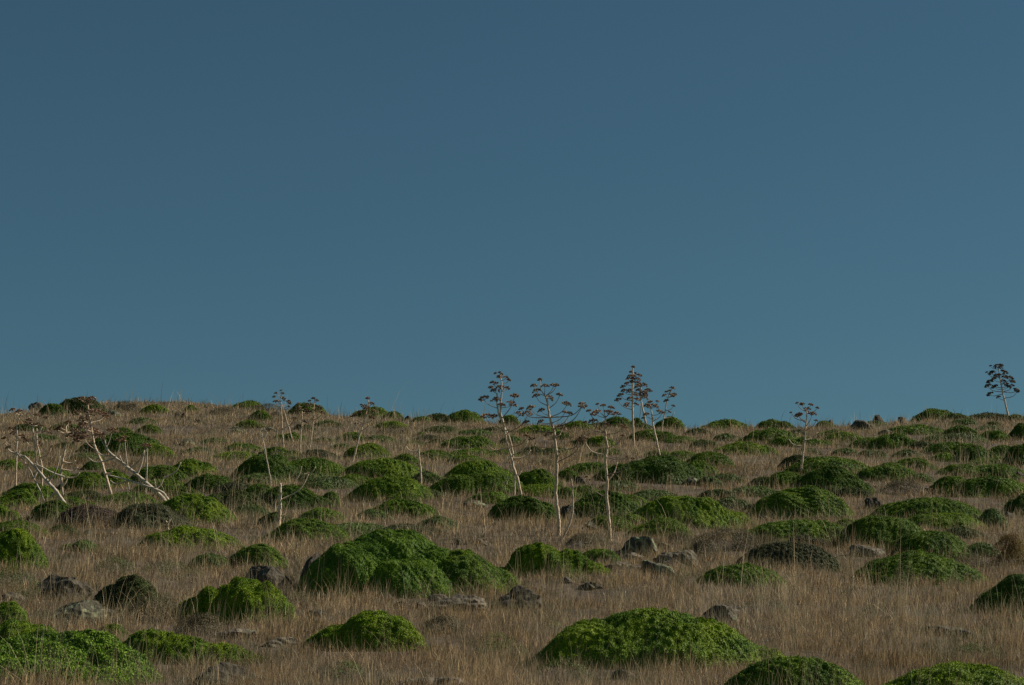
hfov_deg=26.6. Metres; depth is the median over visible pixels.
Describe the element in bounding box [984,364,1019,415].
dead fennel stalk
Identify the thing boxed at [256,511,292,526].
cushion shrub
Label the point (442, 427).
cushion shrub
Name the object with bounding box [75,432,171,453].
cushion shrub
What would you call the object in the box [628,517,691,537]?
cushion shrub
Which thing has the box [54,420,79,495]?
dead fennel stalk
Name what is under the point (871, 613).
cushion shrub
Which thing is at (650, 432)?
cushion shrub
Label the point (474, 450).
cushion shrub
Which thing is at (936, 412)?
cushion shrub
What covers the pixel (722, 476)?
cushion shrub
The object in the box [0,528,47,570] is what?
cushion shrub
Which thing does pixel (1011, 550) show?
cushion shrub
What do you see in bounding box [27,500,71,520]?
cushion shrub
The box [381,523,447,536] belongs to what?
cushion shrub
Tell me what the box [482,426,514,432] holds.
cushion shrub
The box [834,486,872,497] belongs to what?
cushion shrub
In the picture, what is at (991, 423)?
cushion shrub
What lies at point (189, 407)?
cushion shrub
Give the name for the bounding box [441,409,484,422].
cushion shrub
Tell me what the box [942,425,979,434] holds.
cushion shrub
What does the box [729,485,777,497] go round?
cushion shrub
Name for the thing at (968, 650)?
cushion shrub
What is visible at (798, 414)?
dead fennel stalk
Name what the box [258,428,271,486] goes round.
dead fennel stalk
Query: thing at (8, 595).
boulder
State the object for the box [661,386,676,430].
dead fennel stalk
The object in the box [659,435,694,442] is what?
cushion shrub
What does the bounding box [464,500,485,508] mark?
boulder
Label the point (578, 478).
boulder
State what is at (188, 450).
cushion shrub
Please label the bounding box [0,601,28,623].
cushion shrub
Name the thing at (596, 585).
boulder
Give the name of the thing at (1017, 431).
cushion shrub
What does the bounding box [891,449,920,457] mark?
cushion shrub
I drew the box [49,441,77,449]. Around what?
cushion shrub
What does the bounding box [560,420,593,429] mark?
cushion shrub
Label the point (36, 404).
boulder
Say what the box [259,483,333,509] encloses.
cushion shrub
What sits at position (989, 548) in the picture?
cushion shrub
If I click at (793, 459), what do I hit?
cushion shrub
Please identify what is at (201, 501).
cushion shrub
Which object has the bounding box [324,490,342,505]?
cushion shrub
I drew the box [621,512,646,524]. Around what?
cushion shrub
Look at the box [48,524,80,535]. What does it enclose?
cushion shrub
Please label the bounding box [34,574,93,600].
boulder
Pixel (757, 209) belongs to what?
sky
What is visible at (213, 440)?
cushion shrub
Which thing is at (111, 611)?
boulder
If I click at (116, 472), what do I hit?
cushion shrub
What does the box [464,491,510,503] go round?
cushion shrub
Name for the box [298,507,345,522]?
cushion shrub
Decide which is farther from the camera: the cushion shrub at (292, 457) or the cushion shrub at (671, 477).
the cushion shrub at (292, 457)
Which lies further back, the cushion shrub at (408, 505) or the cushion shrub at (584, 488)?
the cushion shrub at (584, 488)
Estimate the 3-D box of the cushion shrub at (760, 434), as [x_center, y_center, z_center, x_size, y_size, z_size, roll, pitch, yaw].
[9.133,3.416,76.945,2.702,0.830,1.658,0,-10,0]
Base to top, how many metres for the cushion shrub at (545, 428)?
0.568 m
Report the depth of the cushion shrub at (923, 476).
54.85 m
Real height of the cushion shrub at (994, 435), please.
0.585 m
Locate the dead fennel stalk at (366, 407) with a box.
[351,397,376,460]
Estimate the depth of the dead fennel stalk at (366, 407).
60.48 m
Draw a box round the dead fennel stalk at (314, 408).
[304,397,325,449]
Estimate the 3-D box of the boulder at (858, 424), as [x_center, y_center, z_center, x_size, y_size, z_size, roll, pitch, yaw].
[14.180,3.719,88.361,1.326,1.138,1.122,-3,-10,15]
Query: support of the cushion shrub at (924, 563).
on the ground at (524, 538)
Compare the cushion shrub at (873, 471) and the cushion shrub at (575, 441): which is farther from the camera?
the cushion shrub at (575, 441)
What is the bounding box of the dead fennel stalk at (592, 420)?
[582,403,634,540]
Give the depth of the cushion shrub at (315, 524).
40.99 m
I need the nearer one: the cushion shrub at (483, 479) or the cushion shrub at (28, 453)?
the cushion shrub at (483, 479)
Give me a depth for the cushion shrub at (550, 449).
68.35 m
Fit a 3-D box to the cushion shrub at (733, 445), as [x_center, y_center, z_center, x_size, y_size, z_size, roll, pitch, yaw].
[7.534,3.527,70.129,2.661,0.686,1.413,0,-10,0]
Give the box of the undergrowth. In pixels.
[0,400,1023,684]
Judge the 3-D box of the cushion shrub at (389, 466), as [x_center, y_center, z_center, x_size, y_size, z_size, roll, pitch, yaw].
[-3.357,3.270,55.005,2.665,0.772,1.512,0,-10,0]
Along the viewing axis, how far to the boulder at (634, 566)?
35.77 m
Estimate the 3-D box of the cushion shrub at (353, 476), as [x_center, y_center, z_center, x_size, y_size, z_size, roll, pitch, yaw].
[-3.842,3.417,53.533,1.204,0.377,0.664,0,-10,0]
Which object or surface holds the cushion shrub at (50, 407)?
on the ground at (524, 538)
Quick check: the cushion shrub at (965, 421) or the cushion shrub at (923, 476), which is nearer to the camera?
the cushion shrub at (923, 476)
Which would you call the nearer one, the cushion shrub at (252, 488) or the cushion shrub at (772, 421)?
the cushion shrub at (252, 488)
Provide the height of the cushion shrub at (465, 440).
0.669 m
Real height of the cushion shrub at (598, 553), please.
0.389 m
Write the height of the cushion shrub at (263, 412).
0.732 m
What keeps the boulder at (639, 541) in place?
on the ground at (524, 538)
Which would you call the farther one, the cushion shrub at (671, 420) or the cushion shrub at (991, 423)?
the cushion shrub at (991, 423)
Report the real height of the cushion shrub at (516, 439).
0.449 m
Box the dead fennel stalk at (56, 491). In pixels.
[20,454,65,502]
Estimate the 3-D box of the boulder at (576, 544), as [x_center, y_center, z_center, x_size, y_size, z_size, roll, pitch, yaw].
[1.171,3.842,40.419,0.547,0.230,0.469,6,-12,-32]
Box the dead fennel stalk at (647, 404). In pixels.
[641,400,664,455]
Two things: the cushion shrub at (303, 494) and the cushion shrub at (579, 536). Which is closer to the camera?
the cushion shrub at (579, 536)
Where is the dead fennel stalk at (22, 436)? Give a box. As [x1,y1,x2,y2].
[1,408,27,486]
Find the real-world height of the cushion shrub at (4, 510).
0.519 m
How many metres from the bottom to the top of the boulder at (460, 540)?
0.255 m
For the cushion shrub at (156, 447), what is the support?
on the ground at (524, 538)
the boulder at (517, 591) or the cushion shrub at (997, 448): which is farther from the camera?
the cushion shrub at (997, 448)
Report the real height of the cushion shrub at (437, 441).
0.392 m
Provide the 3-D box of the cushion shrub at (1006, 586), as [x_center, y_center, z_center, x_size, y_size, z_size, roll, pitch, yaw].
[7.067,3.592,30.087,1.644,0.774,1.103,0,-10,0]
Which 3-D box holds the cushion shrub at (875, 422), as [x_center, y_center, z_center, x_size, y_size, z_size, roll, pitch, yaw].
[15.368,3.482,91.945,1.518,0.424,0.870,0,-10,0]
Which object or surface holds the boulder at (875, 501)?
on the ground at (524, 538)
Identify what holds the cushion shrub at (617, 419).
on the ground at (524, 538)
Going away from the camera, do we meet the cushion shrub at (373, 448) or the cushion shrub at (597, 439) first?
the cushion shrub at (373, 448)
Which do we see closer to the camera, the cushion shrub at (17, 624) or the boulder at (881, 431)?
the cushion shrub at (17, 624)
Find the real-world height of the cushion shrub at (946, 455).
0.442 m
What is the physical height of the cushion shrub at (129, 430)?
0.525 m
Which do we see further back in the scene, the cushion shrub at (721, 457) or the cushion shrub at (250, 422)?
the cushion shrub at (250, 422)
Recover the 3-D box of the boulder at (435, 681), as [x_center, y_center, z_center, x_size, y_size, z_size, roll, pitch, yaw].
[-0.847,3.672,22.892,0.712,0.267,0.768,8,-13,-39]
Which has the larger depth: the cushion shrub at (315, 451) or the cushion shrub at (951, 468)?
the cushion shrub at (315, 451)
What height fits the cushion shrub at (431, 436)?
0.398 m
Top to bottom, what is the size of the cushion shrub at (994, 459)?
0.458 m
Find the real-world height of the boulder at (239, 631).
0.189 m
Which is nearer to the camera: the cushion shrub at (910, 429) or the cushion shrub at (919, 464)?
the cushion shrub at (919, 464)
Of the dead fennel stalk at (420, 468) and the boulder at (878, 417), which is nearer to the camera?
the dead fennel stalk at (420, 468)
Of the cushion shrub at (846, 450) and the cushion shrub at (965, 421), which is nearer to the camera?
the cushion shrub at (846, 450)
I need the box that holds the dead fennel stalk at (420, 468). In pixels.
[406,445,421,482]
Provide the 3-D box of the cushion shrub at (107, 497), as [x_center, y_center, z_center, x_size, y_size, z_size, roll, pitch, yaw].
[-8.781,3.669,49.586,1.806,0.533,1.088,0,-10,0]
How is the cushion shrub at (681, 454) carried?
on the ground at (524, 538)
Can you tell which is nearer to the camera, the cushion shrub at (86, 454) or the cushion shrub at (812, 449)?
the cushion shrub at (86, 454)
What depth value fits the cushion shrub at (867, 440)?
74.83 m
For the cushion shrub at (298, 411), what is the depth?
109.60 m
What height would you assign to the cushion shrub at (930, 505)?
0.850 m
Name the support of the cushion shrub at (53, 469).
on the ground at (524, 538)
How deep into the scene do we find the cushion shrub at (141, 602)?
28.28 m
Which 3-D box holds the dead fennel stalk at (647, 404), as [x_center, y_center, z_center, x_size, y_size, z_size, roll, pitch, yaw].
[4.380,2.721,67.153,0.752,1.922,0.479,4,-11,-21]
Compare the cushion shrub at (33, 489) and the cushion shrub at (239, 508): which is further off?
the cushion shrub at (33, 489)
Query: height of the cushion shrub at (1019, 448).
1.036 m
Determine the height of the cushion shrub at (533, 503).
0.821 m
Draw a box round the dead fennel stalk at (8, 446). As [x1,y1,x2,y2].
[5,445,44,502]
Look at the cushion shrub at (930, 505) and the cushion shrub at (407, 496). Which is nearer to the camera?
the cushion shrub at (930, 505)
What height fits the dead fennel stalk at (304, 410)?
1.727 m
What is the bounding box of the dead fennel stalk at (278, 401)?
[272,389,290,445]
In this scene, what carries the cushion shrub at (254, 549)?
on the ground at (524, 538)
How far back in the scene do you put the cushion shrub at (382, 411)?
102.55 m
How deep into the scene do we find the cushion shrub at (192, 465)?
55.03 m
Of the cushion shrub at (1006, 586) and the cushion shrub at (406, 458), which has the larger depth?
the cushion shrub at (406, 458)
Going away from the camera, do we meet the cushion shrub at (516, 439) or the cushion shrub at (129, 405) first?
the cushion shrub at (516, 439)
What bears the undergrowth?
on the ground at (524, 538)
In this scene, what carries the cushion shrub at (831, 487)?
on the ground at (524, 538)
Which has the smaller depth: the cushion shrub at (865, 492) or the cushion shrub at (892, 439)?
the cushion shrub at (865, 492)
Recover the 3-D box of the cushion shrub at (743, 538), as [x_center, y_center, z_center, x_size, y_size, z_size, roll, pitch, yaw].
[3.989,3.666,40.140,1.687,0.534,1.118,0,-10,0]
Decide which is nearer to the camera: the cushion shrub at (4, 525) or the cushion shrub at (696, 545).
the cushion shrub at (696, 545)
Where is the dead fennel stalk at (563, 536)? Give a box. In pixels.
[561,479,573,539]
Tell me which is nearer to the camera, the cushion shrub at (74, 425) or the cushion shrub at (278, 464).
the cushion shrub at (278, 464)
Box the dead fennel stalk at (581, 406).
[518,378,588,535]
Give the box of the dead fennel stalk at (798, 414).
[789,402,818,469]
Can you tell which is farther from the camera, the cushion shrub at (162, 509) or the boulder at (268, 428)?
the boulder at (268, 428)
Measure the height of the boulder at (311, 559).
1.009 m
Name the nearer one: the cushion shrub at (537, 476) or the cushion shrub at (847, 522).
the cushion shrub at (847, 522)
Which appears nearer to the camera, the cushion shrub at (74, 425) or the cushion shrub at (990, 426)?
the cushion shrub at (990, 426)
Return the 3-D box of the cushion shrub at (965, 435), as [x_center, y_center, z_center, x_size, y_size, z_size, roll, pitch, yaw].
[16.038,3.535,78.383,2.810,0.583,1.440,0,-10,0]
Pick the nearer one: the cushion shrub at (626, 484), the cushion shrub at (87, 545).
the cushion shrub at (87, 545)
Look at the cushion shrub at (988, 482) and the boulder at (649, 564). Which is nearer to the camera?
the boulder at (649, 564)
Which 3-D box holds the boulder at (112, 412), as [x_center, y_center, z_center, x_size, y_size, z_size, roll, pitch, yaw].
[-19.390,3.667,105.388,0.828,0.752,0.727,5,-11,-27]
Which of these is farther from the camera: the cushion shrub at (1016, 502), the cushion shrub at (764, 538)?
the cushion shrub at (1016, 502)
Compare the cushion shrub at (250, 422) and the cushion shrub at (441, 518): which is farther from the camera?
the cushion shrub at (250, 422)
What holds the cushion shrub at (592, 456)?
on the ground at (524, 538)
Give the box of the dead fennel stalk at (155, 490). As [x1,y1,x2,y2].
[88,427,180,500]
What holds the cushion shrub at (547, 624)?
on the ground at (524, 538)
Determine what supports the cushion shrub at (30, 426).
on the ground at (524, 538)
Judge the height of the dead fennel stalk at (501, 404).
3.056 m
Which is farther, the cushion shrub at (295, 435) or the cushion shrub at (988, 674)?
the cushion shrub at (295, 435)
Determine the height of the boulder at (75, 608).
0.636 m
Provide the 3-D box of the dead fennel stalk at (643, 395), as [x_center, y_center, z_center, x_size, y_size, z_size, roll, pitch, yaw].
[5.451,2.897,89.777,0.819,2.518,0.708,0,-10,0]
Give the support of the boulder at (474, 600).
on the ground at (524, 538)
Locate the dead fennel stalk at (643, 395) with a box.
[634,382,652,423]
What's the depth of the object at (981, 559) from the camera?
37.82 m
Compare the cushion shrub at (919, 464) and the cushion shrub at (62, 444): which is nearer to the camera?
the cushion shrub at (919, 464)
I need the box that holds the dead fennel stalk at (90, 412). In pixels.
[65,396,112,494]
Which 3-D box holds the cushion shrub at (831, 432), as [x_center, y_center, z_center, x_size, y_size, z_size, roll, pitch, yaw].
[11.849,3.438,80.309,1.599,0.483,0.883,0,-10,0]
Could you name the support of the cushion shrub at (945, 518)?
on the ground at (524, 538)
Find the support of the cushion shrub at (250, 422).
on the ground at (524, 538)
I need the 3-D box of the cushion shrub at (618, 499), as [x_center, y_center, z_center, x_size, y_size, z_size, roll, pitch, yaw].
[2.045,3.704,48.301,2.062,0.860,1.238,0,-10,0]
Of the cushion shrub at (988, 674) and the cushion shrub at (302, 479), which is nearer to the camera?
the cushion shrub at (988, 674)
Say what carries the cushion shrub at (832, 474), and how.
on the ground at (524, 538)
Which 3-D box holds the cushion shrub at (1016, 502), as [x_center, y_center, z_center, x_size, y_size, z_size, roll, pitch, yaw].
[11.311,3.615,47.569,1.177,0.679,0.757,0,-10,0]
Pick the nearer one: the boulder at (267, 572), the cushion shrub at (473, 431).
the boulder at (267, 572)
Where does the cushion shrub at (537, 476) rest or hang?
on the ground at (524, 538)
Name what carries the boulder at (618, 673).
on the ground at (524, 538)
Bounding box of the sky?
[0,0,1023,429]
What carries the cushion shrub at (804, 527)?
on the ground at (524, 538)
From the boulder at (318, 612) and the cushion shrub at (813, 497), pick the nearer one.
the boulder at (318, 612)
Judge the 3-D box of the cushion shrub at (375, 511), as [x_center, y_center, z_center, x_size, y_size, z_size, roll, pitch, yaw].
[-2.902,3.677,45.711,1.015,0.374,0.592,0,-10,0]
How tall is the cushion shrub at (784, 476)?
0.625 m
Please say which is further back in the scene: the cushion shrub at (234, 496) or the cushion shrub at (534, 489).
the cushion shrub at (534, 489)
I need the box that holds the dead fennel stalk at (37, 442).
[23,413,51,485]
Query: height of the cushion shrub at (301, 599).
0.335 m
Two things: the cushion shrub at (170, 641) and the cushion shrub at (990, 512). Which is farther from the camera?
the cushion shrub at (990, 512)
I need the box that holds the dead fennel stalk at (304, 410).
[293,402,308,452]
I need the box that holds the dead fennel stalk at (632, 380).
[614,365,642,445]
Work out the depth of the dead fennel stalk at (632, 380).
75.17 m
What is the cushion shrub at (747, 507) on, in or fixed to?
on the ground at (524, 538)
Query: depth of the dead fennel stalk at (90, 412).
50.72 m
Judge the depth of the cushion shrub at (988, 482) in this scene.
51.90 m
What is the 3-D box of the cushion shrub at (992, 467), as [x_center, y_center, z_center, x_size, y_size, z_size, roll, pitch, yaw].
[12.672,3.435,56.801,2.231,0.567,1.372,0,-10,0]
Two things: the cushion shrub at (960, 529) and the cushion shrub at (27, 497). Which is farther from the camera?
the cushion shrub at (27, 497)
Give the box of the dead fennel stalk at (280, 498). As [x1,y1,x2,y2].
[276,466,315,524]
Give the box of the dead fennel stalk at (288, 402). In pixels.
[282,400,296,441]
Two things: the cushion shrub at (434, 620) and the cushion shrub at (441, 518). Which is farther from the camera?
the cushion shrub at (441, 518)
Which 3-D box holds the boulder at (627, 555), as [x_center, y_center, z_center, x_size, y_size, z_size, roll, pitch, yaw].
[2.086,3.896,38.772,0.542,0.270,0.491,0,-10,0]
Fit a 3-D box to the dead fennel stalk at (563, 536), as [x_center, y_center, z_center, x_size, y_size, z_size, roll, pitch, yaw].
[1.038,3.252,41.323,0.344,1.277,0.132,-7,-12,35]
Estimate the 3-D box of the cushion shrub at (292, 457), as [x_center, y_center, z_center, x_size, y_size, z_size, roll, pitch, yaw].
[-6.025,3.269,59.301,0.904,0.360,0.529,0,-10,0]
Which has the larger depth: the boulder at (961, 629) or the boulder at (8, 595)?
the boulder at (8, 595)
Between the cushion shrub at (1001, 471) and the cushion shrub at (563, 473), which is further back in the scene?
the cushion shrub at (1001, 471)
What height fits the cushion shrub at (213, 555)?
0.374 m
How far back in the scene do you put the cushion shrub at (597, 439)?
74.83 m
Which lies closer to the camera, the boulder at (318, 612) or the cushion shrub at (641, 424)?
the boulder at (318, 612)
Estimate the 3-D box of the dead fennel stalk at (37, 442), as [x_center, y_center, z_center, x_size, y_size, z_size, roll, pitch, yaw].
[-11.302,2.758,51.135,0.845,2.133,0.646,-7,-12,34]
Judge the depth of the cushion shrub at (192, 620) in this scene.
27.11 m
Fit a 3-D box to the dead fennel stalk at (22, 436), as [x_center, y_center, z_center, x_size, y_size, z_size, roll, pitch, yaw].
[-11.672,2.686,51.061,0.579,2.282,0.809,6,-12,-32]
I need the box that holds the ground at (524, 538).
[0,402,1023,684]
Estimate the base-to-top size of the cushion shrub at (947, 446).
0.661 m
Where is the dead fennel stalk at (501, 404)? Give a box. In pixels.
[478,371,532,494]
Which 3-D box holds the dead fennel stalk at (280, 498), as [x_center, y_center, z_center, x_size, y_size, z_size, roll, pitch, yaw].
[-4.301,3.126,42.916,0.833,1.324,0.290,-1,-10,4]
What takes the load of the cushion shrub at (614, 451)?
on the ground at (524, 538)
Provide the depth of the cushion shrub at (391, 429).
86.31 m
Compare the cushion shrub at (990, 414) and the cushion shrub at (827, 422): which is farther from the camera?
the cushion shrub at (990, 414)
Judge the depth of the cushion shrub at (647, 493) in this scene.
51.14 m
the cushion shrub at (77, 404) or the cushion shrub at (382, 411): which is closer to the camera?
the cushion shrub at (382, 411)
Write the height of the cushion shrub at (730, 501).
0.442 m
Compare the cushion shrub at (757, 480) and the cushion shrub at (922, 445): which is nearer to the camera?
the cushion shrub at (757, 480)
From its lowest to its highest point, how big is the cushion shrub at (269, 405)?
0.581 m
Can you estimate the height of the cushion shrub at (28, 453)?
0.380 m
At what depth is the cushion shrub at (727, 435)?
78.29 m
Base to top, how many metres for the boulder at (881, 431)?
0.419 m
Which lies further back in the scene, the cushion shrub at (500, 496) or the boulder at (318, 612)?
the cushion shrub at (500, 496)
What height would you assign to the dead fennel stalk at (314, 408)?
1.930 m
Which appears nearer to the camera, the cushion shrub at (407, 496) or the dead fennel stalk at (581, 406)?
the dead fennel stalk at (581, 406)
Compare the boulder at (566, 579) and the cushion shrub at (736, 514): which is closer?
the boulder at (566, 579)
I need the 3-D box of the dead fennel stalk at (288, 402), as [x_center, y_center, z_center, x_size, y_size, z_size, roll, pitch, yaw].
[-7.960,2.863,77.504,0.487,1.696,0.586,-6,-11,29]
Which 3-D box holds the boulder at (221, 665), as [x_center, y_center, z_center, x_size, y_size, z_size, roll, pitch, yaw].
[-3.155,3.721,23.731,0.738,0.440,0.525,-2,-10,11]
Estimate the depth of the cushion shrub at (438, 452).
61.95 m
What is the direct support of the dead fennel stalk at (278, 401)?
on the ground at (524, 538)
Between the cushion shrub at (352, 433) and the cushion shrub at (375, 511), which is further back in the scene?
the cushion shrub at (352, 433)
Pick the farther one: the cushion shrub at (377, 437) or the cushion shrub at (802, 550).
the cushion shrub at (377, 437)
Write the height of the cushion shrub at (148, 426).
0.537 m
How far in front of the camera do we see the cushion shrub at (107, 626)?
27.10 m
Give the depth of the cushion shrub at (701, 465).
56.57 m
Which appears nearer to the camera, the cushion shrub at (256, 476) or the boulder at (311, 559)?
the boulder at (311, 559)
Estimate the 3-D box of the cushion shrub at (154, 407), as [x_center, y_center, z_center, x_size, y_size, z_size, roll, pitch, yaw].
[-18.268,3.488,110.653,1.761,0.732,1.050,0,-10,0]
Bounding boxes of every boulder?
[1,592,24,601]
[28,402,43,410]
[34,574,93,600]
[47,599,106,625]
[106,410,121,416]
[107,609,114,615]
[180,438,194,445]
[193,662,260,684]
[213,628,257,638]
[230,426,244,432]
[245,565,290,588]
[262,637,296,646]
[263,426,275,431]
[300,552,319,577]
[307,609,329,616]
[394,677,468,684]
[413,602,426,609]
[428,594,447,600]
[434,594,485,611]
[454,539,466,544]
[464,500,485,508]
[475,538,490,545]
[497,585,541,608]
[560,504,575,520]
[562,576,572,583]
[563,542,592,548]
[573,476,586,483]
[578,583,594,590]
[585,520,603,529]
[590,582,602,588]
[605,561,629,569]
[611,670,636,680]
[619,552,643,559]
[621,536,658,555]
[624,564,640,569]
[641,560,674,575]
[654,550,697,570]
[685,477,698,484]
[702,604,739,621]
[848,420,874,430]
[849,544,884,556]
[865,497,882,508]
[874,415,883,421]
[878,429,891,434]
[898,417,908,423]
[919,625,971,634]
[1004,512,1015,521]
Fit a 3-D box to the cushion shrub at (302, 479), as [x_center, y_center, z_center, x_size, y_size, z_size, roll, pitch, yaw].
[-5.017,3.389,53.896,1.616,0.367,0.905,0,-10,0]
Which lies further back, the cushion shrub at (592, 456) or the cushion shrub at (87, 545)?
the cushion shrub at (592, 456)
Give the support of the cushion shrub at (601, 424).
on the ground at (524, 538)
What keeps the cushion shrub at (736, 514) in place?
on the ground at (524, 538)
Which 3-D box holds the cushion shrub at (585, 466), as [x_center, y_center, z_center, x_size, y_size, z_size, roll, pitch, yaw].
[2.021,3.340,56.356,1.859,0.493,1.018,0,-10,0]
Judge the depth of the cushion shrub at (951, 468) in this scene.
56.37 m
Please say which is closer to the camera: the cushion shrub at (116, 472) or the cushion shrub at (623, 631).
the cushion shrub at (623, 631)
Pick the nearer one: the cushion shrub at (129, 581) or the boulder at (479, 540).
the cushion shrub at (129, 581)
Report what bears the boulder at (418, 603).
on the ground at (524, 538)
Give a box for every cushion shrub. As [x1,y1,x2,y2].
[0,459,25,469]
[0,482,60,500]
[0,489,38,510]
[0,504,22,522]
[0,519,51,535]
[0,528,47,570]
[0,565,42,597]
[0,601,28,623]
[0,618,58,639]
[0,628,164,684]
[12,423,47,430]
[12,450,41,459]
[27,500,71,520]
[29,434,59,442]
[30,467,71,478]
[38,403,66,415]
[48,423,83,430]
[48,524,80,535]
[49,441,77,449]
[54,503,118,527]
[56,471,112,490]
[58,539,101,552]
[59,396,107,413]
[59,489,104,501]
[63,496,96,506]
[67,451,104,461]
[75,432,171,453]
[80,460,101,469]
[93,491,160,506]
[93,573,159,610]
[94,555,134,572]
[97,623,127,635]
[100,468,132,487]
[109,427,134,434]
[109,503,195,529]
[113,400,140,411]
[120,592,179,623]
[122,628,263,664]
[127,417,156,423]
[129,443,177,456]
[130,464,190,481]
[132,479,186,491]
[137,424,163,433]
[137,524,245,550]
[139,404,168,413]
[139,560,201,579]
[153,485,200,499]
[160,493,236,523]
[166,576,297,624]
[169,612,224,635]
[173,458,220,476]
[182,447,216,454]
[183,473,233,492]
[184,404,200,411]
[187,552,233,569]
[199,437,227,443]
[202,451,254,461]
[206,406,243,414]
[210,489,268,509]
[213,481,251,493]
[221,442,262,452]
[229,543,291,568]
[230,454,299,478]
[232,400,262,409]
[232,419,264,428]
[232,504,270,515]
[234,473,292,484]
[245,483,271,495]
[248,409,270,420]
[252,403,280,410]
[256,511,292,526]
[258,446,301,456]
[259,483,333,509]
[262,518,352,541]
[271,432,309,440]
[287,402,326,414]
[287,456,301,459]
[287,591,319,608]
[289,456,345,475]
[290,471,334,481]
[292,424,315,430]
[296,527,455,600]
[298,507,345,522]
[300,476,358,489]
[302,449,339,459]
[303,610,428,651]
[305,659,366,679]
[313,420,342,426]
[314,437,334,442]
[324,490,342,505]
[328,443,351,450]
[335,521,384,536]
[336,431,364,440]
[342,474,373,483]
[343,442,392,459]
[345,457,422,477]
[346,475,435,501]
[350,406,387,417]
[355,434,398,443]
[355,508,392,520]
[374,420,410,428]
[374,425,411,433]
[374,498,438,520]
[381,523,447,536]
[383,411,402,418]
[385,491,426,501]
[394,453,424,466]
[411,416,431,421]
[411,470,442,483]
[412,434,447,441]
[417,515,456,529]
[420,450,453,460]
[423,612,464,633]
[424,425,454,432]
[426,412,447,421]
[426,439,444,444]
[429,470,524,496]
[430,489,444,498]
[438,549,520,594]
[439,435,502,448]
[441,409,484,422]
[443,460,515,477]
[448,454,486,463]
[451,447,500,459]
[455,428,492,435]
[456,631,528,658]
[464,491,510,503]
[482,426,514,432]
[488,494,563,522]
[494,449,518,456]
[499,415,520,424]
[499,542,612,577]
[500,435,526,443]
[510,614,565,633]
[515,424,559,433]
[515,483,559,497]
[517,446,543,454]
[518,468,562,487]
[522,607,787,669]
[532,657,600,682]
[541,446,572,454]
[550,565,591,582]
[552,431,569,439]
[553,487,582,498]
[558,469,579,481]
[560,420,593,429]
[563,462,610,474]
[565,439,588,445]
[565,531,606,545]
[571,490,639,518]
[574,485,600,496]
[582,548,621,563]
[583,514,634,531]
[584,452,604,458]
[586,435,615,446]
[591,423,606,428]
[592,455,706,482]
[595,447,623,454]
[600,480,639,491]
[602,416,630,427]
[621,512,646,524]
[626,429,674,441]
[626,494,646,505]
[627,423,652,429]
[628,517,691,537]
[629,417,641,424]
[632,495,742,529]
[634,489,677,500]
[641,450,669,456]
[654,474,685,484]
[655,416,684,429]
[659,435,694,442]
[661,530,699,543]
[665,450,694,460]
[681,538,724,560]
[682,428,710,435]
[683,526,766,551]
[686,451,734,467]
[687,459,719,474]
[688,438,718,447]
[693,475,724,487]
[696,562,790,588]
[697,489,734,499]
[701,418,749,428]
[709,441,779,455]
[712,433,741,440]
[714,473,746,482]
[717,496,751,509]
[724,655,864,684]
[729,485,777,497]
[730,510,756,525]
[732,519,843,542]
[732,541,843,572]
[737,427,798,443]
[737,504,754,514]
[739,534,784,546]
[740,595,787,615]
[747,476,768,485]
[750,485,854,519]
[756,418,795,428]
[762,470,803,488]
[765,436,801,446]
[778,454,808,469]
[783,455,869,474]
[788,534,832,548]
[789,428,810,436]
[794,436,834,446]
[795,448,823,454]
[796,464,876,493]
[813,429,845,437]
[816,420,835,427]
[821,432,862,442]
[826,485,840,492]
[829,515,922,547]
[830,448,857,455]
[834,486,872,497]
[837,518,854,526]
[845,437,876,447]
[854,449,887,457]
[854,549,988,586]
[855,608,898,622]
[856,463,916,481]
[867,432,916,449]
[868,420,887,425]
[870,497,981,518]
[880,462,906,467]
[880,479,930,495]
[881,660,1023,684]
[884,570,927,594]
[885,530,973,560]
[889,424,944,434]
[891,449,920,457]
[897,457,936,470]
[908,441,934,449]
[908,473,935,482]
[908,512,986,529]
[911,408,973,421]
[920,432,991,442]
[920,441,973,454]
[929,452,956,461]
[930,476,965,493]
[936,464,980,477]
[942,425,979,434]
[943,475,1023,497]
[943,641,997,659]
[945,526,990,539]
[950,418,977,425]
[953,444,999,461]
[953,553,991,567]
[967,573,1023,616]
[968,456,1003,464]
[968,541,998,556]
[970,411,1006,420]
[973,425,1006,431]
[976,463,1023,476]
[977,508,1007,529]
[980,430,1008,441]
[981,421,1001,426]
[988,445,1010,457]
[988,532,1023,565]
[990,468,1021,480]
[999,443,1023,467]
[1001,493,1023,514]
[1007,414,1023,419]
[1008,423,1023,439]
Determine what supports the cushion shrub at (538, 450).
on the ground at (524, 538)
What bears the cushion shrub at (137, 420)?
on the ground at (524, 538)
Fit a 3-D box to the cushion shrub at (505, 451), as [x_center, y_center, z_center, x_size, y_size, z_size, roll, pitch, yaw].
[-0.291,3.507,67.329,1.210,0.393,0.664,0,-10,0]
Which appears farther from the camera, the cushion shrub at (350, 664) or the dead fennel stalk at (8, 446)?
the dead fennel stalk at (8, 446)
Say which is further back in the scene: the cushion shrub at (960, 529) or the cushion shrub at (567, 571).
the cushion shrub at (960, 529)
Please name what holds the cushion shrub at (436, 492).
on the ground at (524, 538)

